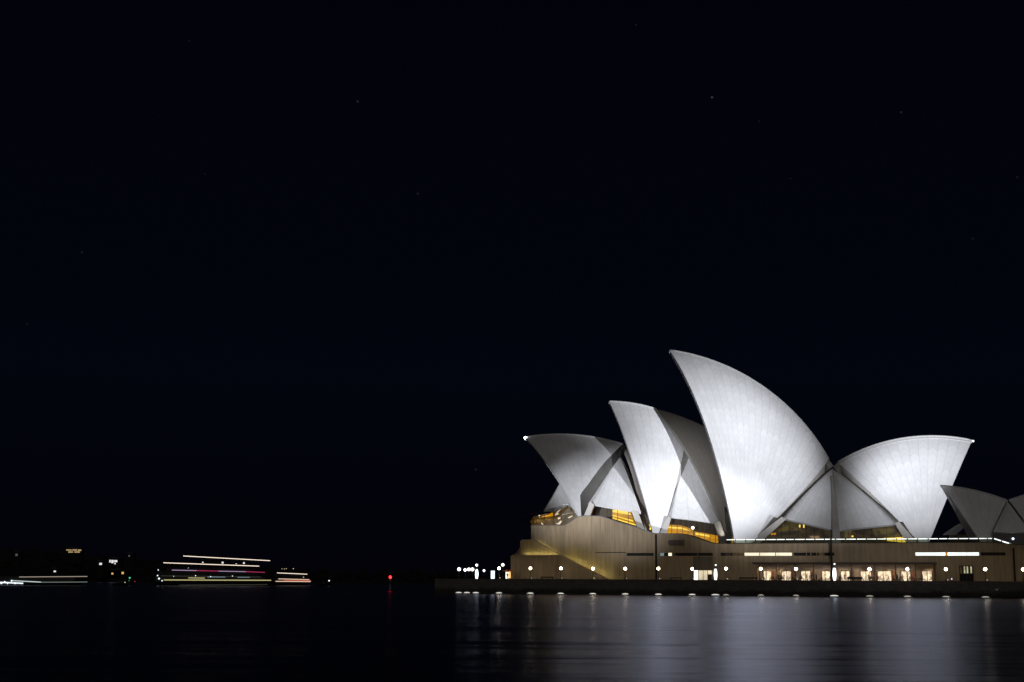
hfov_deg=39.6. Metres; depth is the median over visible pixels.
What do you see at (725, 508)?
foyer window
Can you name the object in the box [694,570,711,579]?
doorway
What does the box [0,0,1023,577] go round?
sky
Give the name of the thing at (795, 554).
slot window
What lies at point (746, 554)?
slot window
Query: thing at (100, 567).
shore house
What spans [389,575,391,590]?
channel beacon
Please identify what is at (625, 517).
foyer window
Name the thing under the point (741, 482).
opera house
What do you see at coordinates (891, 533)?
foyer window
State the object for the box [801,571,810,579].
bar window
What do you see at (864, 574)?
bar window
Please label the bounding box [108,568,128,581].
shore house
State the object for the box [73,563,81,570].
shore house
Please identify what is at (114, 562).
shore house
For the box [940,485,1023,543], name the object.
restaurant pavilion
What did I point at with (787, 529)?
foyer window
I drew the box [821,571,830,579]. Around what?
bar window
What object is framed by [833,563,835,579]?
light column
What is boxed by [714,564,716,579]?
light column
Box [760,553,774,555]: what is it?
slot window
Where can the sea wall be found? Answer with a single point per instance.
(924, 589)
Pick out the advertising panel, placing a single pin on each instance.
(492, 574)
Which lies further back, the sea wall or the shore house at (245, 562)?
the shore house at (245, 562)
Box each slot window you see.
[627,553,653,555]
[664,553,712,555]
[732,553,743,555]
[745,553,758,555]
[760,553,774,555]
[776,553,791,555]
[794,553,833,555]
[915,552,944,555]
[948,552,966,555]
[967,552,978,555]
[981,552,1005,555]
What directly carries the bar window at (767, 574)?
in the opera house at (741, 482)
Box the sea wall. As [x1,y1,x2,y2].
[435,579,1023,597]
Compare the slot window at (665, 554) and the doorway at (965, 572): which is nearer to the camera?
the doorway at (965, 572)
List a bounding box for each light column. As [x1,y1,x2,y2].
[475,565,477,578]
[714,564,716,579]
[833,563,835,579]
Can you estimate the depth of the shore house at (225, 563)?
1472.01 m
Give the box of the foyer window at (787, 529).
[760,520,831,542]
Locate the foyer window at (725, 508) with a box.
[724,507,732,542]
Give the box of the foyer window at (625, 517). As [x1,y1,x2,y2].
[591,506,636,526]
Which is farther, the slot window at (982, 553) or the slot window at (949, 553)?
the slot window at (949, 553)
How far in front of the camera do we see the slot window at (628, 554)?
365.88 m
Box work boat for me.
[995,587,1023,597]
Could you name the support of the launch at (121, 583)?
on the water
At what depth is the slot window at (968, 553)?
337.93 m
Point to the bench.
(858, 578)
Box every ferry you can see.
[0,576,86,584]
[150,555,270,585]
[265,568,310,584]
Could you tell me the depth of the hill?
1519.38 m
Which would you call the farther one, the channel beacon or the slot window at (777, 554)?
the channel beacon
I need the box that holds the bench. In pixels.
[847,577,862,580]
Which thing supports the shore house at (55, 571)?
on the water
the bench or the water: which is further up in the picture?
the bench
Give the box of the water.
[0,582,1023,681]
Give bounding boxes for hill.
[0,549,481,583]
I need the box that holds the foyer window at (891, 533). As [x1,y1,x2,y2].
[840,526,905,542]
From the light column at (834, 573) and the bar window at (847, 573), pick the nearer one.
the light column at (834, 573)
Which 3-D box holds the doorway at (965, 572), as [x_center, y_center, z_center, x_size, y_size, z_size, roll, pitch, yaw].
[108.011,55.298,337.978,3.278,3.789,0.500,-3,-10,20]
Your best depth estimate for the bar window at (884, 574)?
348.02 m
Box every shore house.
[12,549,22,566]
[50,567,60,575]
[64,546,84,562]
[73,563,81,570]
[96,559,106,577]
[107,556,123,577]
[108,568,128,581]
[124,551,135,570]
[198,558,229,567]
[232,559,250,567]
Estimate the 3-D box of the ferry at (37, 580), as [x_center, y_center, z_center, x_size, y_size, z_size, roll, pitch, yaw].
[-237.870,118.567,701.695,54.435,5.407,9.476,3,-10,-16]
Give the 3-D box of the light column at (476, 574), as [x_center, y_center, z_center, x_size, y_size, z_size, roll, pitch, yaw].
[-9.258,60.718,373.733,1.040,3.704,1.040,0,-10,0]
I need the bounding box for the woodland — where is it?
[0,545,504,581]
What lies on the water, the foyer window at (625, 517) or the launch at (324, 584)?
the launch at (324, 584)
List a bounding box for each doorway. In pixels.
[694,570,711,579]
[959,566,973,580]
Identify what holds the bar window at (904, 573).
in the opera house at (741, 482)
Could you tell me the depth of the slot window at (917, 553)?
341.29 m
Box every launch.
[112,577,134,585]
[319,580,330,585]
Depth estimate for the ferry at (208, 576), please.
774.99 m
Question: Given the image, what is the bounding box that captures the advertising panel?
[491,570,494,578]
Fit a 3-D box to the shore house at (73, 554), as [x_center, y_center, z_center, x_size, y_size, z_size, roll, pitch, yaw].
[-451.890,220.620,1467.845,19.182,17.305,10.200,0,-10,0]
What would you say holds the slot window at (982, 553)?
in the opera house at (741, 482)
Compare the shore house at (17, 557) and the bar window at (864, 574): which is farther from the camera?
the shore house at (17, 557)
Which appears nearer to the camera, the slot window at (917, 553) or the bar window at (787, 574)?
the slot window at (917, 553)
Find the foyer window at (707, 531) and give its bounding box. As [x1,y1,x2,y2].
[667,518,719,542]
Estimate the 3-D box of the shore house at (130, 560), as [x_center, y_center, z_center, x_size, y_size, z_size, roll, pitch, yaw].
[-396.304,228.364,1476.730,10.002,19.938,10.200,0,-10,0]
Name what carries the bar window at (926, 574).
in the opera house at (741, 482)
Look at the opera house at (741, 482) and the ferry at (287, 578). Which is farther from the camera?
the ferry at (287, 578)
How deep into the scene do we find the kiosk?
371.31 m
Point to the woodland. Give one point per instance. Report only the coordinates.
(417, 575)
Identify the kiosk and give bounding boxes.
[504,569,512,578]
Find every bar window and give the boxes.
[763,571,771,579]
[781,571,791,579]
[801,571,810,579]
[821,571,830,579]
[840,571,849,580]
[860,571,871,580]
[877,571,891,580]
[901,571,910,580]
[921,571,932,580]
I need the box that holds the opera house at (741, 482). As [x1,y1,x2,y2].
[511,349,1023,580]
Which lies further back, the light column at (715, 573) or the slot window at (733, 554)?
the slot window at (733, 554)

